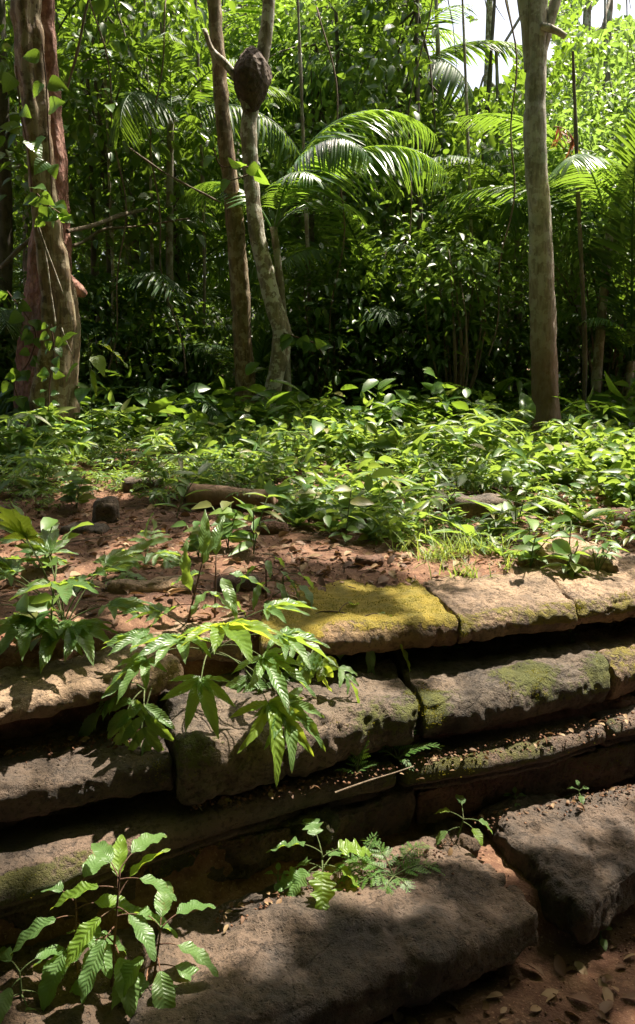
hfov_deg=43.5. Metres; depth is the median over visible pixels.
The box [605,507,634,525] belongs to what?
loose rock
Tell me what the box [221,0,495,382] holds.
broadleaf tree
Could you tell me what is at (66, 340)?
aerial root
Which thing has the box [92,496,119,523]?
loose rock
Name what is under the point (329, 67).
broadleaf tree
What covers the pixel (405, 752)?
fern
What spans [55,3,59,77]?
bare trunk
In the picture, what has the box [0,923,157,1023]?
paving slab
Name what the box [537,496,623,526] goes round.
herb
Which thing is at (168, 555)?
leafy fern
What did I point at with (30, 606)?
herb
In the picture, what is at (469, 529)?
herb
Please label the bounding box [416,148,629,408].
palm
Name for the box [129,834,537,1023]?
paving slab
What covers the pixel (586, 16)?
broadleaf tree
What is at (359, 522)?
herb
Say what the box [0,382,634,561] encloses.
ground cover
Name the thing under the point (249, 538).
herb
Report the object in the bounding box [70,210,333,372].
palm
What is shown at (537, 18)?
tall tree
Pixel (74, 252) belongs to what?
broadleaf tree
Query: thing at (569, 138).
dead frond
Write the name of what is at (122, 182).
liana
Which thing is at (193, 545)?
herb
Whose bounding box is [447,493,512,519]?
flat stone
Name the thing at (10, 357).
shrub
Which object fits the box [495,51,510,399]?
bare trunk
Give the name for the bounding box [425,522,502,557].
grass tuft
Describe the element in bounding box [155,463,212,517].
herb
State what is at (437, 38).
bare trunk
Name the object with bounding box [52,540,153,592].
leafy fern
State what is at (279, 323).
leaning tree
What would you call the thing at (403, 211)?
bare trunk
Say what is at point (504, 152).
palm
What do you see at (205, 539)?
upright seedling
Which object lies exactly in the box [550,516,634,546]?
herb
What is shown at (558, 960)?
leaf litter
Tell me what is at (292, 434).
herb
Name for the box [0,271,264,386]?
palm
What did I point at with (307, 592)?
broadleaf seedling
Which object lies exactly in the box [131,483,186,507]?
herb
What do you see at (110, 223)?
bare trunk
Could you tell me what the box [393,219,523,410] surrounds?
shrub
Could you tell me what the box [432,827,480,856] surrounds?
rubble stone
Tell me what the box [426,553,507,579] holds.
grass tuft
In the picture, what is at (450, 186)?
broadleaf tree
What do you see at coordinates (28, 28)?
vine tree
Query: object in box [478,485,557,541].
herb
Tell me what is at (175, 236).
bare trunk
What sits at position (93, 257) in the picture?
bare trunk
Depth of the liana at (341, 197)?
9.39 m
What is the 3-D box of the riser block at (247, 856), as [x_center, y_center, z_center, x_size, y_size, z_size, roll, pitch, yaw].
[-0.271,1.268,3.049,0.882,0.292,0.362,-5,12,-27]
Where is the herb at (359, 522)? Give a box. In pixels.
[328,484,373,541]
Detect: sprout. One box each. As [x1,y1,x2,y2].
[58,332,127,449]
[124,435,176,469]
[519,392,569,436]
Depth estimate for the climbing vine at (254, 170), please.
8.35 m
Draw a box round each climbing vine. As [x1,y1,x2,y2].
[0,66,46,191]
[0,289,41,414]
[23,44,68,213]
[23,191,74,226]
[33,322,66,440]
[203,147,269,191]
[279,332,332,353]
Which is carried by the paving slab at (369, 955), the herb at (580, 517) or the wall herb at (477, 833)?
the wall herb at (477, 833)
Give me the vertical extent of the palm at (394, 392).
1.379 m
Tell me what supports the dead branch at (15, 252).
attached to the vine tree at (28, 28)
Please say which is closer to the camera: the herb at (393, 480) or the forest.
the herb at (393, 480)
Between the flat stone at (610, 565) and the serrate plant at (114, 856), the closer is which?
the serrate plant at (114, 856)
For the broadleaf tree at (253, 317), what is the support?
on the ground at (594, 957)
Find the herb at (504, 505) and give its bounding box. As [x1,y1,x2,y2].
[462,498,553,523]
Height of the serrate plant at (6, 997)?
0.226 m
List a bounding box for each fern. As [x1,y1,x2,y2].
[0,523,71,576]
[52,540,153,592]
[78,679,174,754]
[107,512,190,571]
[226,654,299,692]
[333,837,444,894]
[334,832,390,885]
[335,734,379,772]
[378,715,438,770]
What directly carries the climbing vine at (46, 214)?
attached to the vine tree at (28, 28)
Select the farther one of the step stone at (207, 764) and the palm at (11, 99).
the palm at (11, 99)
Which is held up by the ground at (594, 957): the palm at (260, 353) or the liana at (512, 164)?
the palm at (260, 353)
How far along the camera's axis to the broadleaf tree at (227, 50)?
11.30 m
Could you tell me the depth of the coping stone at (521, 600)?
3.68 m
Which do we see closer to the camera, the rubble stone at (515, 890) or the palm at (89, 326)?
the rubble stone at (515, 890)
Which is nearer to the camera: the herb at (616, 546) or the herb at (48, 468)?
the herb at (616, 546)
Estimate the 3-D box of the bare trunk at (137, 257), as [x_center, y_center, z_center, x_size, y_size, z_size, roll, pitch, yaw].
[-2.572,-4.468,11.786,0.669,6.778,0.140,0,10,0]
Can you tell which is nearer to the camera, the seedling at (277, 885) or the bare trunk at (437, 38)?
the seedling at (277, 885)
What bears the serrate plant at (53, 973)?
on the ground at (594, 957)
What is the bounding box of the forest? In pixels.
[6,0,634,393]
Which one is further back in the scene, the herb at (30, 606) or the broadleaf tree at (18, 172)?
the broadleaf tree at (18, 172)
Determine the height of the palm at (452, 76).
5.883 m
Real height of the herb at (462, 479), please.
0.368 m
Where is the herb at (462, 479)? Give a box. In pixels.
[411,474,467,533]
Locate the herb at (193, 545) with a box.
[171,520,211,556]
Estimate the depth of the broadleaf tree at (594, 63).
19.95 m
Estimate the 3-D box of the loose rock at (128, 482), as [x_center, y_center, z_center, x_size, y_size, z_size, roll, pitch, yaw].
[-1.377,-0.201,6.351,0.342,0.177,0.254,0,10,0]
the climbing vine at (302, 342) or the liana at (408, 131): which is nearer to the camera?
the climbing vine at (302, 342)
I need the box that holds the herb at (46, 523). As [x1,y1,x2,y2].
[0,517,93,569]
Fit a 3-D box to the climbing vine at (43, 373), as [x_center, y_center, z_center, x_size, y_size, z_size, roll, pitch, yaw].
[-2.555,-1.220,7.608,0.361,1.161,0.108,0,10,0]
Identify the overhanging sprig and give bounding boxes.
[280,643,359,702]
[315,602,410,673]
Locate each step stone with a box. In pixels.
[157,652,419,805]
[384,631,610,737]
[565,621,634,699]
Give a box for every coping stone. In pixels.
[0,643,183,724]
[145,610,249,661]
[259,568,458,656]
[425,566,577,643]
[520,551,634,624]
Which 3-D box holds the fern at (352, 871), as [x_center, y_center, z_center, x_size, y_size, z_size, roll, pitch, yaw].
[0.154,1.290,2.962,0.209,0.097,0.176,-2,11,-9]
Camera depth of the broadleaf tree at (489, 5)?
19.96 m
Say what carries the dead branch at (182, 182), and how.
hanging from the palm at (125, 107)
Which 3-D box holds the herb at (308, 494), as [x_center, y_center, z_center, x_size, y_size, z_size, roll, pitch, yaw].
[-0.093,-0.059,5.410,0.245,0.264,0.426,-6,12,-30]
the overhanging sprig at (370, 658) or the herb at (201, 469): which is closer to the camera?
the overhanging sprig at (370, 658)
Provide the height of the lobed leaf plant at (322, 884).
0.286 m
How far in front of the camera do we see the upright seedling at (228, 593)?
3.45 m
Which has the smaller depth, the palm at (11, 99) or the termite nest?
the termite nest
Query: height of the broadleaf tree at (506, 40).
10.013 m
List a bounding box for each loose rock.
[60,522,109,534]
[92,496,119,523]
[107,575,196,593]
[122,476,165,492]
[213,573,260,592]
[258,521,288,534]
[356,554,383,565]
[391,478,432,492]
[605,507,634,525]
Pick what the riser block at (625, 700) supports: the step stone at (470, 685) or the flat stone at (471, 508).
the step stone at (470, 685)
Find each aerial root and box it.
[37,228,55,323]
[38,227,62,292]
[61,328,71,353]
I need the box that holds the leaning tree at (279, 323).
[202,0,293,406]
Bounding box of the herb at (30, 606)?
[12,556,75,650]
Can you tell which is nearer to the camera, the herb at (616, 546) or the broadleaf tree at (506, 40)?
the herb at (616, 546)
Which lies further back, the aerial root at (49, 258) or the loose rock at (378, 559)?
the aerial root at (49, 258)
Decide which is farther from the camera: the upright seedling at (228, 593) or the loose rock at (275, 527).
the loose rock at (275, 527)
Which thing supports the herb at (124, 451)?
on the ground at (594, 957)
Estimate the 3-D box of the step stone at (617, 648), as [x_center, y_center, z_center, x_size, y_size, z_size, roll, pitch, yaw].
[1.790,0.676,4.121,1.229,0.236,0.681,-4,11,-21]
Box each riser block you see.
[0,794,138,829]
[0,871,135,929]
[144,802,340,886]
[334,784,415,855]
[380,727,420,759]
[415,739,634,824]
[426,690,634,739]
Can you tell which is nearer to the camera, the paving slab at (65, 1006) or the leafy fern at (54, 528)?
the paving slab at (65, 1006)
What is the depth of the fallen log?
5.65 m
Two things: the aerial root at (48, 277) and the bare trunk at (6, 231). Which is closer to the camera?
the aerial root at (48, 277)
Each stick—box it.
[68,534,117,542]
[334,766,413,793]
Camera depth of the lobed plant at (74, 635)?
3.05 m
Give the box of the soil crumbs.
[0,468,634,1023]
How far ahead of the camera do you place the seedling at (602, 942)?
2.87 m
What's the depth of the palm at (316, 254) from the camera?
10.05 m
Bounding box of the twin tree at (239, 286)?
[207,0,257,412]
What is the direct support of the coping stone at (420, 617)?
on the ground at (594, 957)
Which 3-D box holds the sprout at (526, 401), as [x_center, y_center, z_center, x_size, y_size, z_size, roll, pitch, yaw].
[2.248,-0.909,7.917,0.518,0.549,0.233,5,12,25]
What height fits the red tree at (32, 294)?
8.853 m
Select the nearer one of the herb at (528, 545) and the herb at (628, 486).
the herb at (528, 545)
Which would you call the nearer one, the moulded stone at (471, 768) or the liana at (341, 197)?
the moulded stone at (471, 768)
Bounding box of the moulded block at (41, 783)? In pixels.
[0,715,173,821]
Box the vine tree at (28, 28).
[9,0,86,446]
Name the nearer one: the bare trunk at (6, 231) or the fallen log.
the fallen log
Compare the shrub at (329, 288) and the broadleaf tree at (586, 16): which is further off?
the broadleaf tree at (586, 16)
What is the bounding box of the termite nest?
[233,45,271,111]
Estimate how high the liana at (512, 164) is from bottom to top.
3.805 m
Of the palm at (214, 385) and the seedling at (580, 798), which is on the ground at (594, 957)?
the palm at (214, 385)
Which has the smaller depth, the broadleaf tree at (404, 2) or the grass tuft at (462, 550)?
the grass tuft at (462, 550)
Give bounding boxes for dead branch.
[0,237,29,269]
[66,208,147,233]
[67,0,89,88]
[72,218,189,247]
[128,147,220,202]
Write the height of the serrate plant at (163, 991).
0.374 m
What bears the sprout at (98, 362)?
on the ground at (594, 957)
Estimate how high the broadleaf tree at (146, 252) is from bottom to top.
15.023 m
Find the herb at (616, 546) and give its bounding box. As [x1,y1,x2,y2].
[581,537,628,570]
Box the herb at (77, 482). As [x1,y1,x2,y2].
[52,471,96,507]
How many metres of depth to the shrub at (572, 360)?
10.25 m
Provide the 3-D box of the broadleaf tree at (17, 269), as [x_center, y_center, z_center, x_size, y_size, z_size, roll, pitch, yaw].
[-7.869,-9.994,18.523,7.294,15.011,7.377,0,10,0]
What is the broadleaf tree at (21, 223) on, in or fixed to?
on the ground at (594, 957)
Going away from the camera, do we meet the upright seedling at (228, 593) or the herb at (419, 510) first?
the upright seedling at (228, 593)
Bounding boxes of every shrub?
[0,277,23,415]
[74,261,217,407]
[103,291,265,401]
[231,235,437,405]
[299,206,508,405]
[355,230,530,408]
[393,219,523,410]
[411,267,589,403]
[482,67,634,402]
[510,306,634,408]
[561,308,634,413]
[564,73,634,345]
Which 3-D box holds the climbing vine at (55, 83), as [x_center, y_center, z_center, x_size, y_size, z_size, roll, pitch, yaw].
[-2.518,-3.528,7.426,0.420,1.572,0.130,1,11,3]
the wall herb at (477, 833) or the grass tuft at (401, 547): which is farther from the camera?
the grass tuft at (401, 547)
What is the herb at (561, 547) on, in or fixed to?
on the ground at (594, 957)
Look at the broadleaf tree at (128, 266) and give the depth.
14.78 m
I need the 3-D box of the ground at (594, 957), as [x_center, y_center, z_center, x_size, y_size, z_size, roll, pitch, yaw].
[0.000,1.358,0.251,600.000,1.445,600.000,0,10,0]
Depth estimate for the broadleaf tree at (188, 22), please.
13.45 m
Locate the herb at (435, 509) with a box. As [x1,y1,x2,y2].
[426,496,446,512]
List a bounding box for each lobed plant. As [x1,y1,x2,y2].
[0,501,159,673]
[102,598,335,787]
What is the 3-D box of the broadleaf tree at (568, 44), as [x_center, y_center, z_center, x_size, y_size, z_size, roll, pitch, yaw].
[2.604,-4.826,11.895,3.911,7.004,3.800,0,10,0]
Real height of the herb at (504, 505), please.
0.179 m
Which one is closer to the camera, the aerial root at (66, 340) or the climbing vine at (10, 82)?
the climbing vine at (10, 82)
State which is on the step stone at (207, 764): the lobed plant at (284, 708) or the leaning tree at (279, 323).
the lobed plant at (284, 708)
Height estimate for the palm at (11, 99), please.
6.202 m
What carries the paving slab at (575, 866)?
on the ground at (594, 957)
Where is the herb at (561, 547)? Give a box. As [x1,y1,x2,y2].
[541,515,589,577]
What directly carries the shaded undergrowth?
on the ground at (594, 957)
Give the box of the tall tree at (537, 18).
[517,0,566,440]
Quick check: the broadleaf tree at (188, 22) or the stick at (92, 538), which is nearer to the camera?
the stick at (92, 538)
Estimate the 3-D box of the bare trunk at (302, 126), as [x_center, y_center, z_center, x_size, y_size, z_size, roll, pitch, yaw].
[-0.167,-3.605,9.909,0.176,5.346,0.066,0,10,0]
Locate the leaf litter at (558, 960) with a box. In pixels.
[0,446,634,1023]
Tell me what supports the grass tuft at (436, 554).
on the ground at (594, 957)
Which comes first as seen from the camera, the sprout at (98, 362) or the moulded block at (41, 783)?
the moulded block at (41, 783)
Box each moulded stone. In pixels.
[0,750,395,917]
[390,715,605,789]
[590,704,634,746]
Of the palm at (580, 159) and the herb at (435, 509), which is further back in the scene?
the palm at (580, 159)
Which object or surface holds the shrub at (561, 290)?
on the ground at (594, 957)
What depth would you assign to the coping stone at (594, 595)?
3.88 m
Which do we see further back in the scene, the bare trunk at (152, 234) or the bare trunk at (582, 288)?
the bare trunk at (152, 234)
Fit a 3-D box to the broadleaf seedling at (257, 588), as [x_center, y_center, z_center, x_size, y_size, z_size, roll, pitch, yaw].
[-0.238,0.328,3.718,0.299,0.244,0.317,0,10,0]
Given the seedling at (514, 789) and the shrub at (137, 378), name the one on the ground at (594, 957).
the shrub at (137, 378)
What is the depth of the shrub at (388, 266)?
9.89 m
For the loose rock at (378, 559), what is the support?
on the ground at (594, 957)
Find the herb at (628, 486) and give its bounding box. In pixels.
[600,468,634,502]
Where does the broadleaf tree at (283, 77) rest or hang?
on the ground at (594, 957)
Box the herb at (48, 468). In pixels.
[21,448,65,490]
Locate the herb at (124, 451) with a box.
[98,435,141,459]
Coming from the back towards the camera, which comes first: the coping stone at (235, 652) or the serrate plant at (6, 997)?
the coping stone at (235, 652)
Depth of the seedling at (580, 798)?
3.42 m
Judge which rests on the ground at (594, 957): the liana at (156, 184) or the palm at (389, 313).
the palm at (389, 313)
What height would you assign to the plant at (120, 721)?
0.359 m
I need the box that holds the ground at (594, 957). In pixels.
[0,367,634,1023]
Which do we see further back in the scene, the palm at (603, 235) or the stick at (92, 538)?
the palm at (603, 235)
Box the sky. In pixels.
[14,0,634,352]
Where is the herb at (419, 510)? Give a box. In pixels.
[341,506,440,525]
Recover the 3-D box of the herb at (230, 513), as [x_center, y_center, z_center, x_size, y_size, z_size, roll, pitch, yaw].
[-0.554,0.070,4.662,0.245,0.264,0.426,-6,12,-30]
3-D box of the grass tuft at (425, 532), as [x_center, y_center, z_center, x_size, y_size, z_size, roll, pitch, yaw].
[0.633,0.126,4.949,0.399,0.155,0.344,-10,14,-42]
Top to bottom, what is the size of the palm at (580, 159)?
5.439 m
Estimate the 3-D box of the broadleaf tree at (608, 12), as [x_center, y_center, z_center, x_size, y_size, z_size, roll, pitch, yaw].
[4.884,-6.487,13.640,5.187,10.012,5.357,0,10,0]
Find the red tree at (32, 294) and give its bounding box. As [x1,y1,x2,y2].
[13,0,86,427]
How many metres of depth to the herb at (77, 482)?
5.83 m
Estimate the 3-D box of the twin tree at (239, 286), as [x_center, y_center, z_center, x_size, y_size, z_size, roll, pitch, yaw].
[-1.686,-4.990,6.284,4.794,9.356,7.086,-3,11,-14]
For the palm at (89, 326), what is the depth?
9.54 m
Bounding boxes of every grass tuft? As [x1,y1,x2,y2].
[382,530,442,552]
[391,528,466,567]
[405,521,445,540]
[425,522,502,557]
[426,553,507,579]
[466,526,514,553]
[493,550,534,571]
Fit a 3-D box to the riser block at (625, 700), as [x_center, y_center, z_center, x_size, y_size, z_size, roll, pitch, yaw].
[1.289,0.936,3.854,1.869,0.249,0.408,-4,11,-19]
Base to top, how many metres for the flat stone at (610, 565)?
0.138 m
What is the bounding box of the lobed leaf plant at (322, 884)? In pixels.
[267,818,371,910]
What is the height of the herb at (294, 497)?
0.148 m
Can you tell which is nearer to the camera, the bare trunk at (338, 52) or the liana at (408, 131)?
the liana at (408, 131)
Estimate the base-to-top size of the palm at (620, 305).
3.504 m
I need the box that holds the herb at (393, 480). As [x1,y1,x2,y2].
[347,471,417,504]
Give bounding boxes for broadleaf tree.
[0,0,237,378]
[5,0,68,274]
[5,0,161,352]
[6,2,108,316]
[7,0,208,384]
[11,0,239,352]
[57,0,299,369]
[58,0,305,330]
[121,0,362,375]
[143,1,356,371]
[175,0,470,378]
[190,0,439,394]
[212,0,470,383]
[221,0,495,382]
[275,0,573,386]
[275,5,496,361]
[301,0,517,377]
[370,0,620,392]
[392,0,620,381]
[422,0,632,373]
[452,0,634,375]
[453,0,634,377]
[546,14,634,273]
[549,1,634,329]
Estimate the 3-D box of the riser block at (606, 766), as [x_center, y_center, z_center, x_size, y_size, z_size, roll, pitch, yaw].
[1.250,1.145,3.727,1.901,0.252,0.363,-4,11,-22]
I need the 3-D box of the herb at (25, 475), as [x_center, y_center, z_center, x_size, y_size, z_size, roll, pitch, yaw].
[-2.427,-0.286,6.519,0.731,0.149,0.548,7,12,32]
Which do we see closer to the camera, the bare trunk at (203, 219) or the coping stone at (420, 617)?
the coping stone at (420, 617)
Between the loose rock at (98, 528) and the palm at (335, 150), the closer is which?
the loose rock at (98, 528)
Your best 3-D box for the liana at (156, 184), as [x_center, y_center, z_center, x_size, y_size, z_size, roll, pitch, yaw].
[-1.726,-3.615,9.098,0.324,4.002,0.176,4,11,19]
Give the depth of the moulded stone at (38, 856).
2.79 m
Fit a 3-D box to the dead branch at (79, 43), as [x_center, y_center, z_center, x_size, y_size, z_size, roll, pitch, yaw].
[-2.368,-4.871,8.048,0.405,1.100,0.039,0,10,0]
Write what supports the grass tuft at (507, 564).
on the ground at (594, 957)
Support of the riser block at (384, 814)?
on the ground at (594, 957)
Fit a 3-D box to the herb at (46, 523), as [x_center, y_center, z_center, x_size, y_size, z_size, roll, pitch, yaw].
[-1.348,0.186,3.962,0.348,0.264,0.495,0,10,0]
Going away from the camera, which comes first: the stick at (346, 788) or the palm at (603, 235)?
the stick at (346, 788)
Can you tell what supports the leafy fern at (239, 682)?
on the ground at (594, 957)
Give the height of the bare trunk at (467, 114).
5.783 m
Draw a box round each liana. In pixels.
[89,2,126,373]
[150,0,185,372]
[316,7,344,399]
[408,0,433,376]
[488,0,517,355]
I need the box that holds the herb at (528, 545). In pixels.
[503,517,564,566]
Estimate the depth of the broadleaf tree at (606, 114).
10.34 m
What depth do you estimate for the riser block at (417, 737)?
3.37 m
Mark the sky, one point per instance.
(475, 31)
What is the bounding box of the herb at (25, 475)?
[0,465,53,485]
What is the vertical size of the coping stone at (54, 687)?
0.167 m
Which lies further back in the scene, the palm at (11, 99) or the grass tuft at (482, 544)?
the palm at (11, 99)
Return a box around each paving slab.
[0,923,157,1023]
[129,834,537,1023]
[476,784,634,944]
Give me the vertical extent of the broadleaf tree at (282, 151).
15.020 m
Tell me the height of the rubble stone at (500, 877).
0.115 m
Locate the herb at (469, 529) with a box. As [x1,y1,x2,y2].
[427,514,518,553]
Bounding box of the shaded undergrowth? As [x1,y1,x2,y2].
[0,362,634,442]
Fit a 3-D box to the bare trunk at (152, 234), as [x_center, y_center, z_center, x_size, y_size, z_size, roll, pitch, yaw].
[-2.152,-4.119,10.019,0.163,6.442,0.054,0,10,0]
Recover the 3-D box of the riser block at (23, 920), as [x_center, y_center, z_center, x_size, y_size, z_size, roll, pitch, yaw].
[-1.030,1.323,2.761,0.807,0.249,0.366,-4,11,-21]
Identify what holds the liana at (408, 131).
hanging from the broadleaf tree at (401, 61)
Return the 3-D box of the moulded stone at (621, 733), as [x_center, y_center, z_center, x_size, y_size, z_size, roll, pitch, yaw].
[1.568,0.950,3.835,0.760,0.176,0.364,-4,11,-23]
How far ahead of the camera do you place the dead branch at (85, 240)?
9.40 m
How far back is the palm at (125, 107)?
9.35 m
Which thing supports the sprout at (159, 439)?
on the ground at (594, 957)
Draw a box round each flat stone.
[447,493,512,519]
[535,537,618,572]
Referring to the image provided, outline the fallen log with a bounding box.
[186,483,275,510]
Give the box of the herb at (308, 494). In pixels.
[278,483,328,522]
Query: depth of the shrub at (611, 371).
10.19 m
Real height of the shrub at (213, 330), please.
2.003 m
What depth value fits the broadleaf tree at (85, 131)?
9.54 m
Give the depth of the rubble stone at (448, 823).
3.32 m
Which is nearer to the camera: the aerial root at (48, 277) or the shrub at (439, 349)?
the aerial root at (48, 277)
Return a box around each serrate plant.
[0,944,67,1023]
[10,854,136,1010]
[50,833,177,1017]
[111,881,218,1008]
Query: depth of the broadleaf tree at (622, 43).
10.87 m
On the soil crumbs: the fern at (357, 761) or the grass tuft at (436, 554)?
the fern at (357, 761)
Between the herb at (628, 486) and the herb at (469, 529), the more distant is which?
the herb at (628, 486)
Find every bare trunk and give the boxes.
[0,0,12,417]
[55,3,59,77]
[86,38,96,370]
[102,10,114,406]
[124,1,163,366]
[143,0,153,371]
[168,73,183,386]
[195,0,205,369]
[297,0,310,401]
[334,4,348,395]
[396,51,412,380]
[434,0,446,381]
[461,0,474,399]
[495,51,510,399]
[571,51,586,424]
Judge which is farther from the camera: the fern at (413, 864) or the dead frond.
the dead frond
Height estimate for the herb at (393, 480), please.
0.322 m
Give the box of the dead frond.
[551,126,579,159]
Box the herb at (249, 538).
[221,492,291,555]
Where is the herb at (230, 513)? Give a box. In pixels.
[192,500,246,548]
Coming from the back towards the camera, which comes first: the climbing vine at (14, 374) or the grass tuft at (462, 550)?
the climbing vine at (14, 374)
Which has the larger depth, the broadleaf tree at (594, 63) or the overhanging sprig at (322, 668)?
the broadleaf tree at (594, 63)
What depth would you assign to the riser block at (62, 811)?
2.83 m
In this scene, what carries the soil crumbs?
on the ground at (594, 957)
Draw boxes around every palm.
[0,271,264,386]
[0,307,144,392]
[0,375,299,431]
[6,32,308,389]
[8,0,240,377]
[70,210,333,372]
[174,266,358,395]
[175,109,447,391]
[229,244,579,392]
[251,188,527,389]
[260,0,557,245]
[282,384,402,403]
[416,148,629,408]
[428,103,634,410]
[475,142,631,405]
[548,107,634,405]
[550,155,634,275]
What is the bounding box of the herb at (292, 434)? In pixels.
[264,431,315,455]
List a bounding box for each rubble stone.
[422,817,463,834]
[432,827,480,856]
[483,863,505,885]
[507,884,525,900]
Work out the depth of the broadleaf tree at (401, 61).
10.33 m
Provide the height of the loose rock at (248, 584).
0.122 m
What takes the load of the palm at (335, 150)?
on the ground at (594, 957)
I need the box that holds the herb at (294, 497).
[226,485,328,500]
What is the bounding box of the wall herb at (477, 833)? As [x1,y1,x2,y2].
[434,794,492,845]
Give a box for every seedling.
[150,510,236,626]
[171,515,270,618]
[236,556,298,609]
[261,572,313,606]
[265,862,288,894]
[503,787,525,805]
[567,780,588,803]
[598,926,611,950]
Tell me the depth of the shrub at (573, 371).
10.82 m

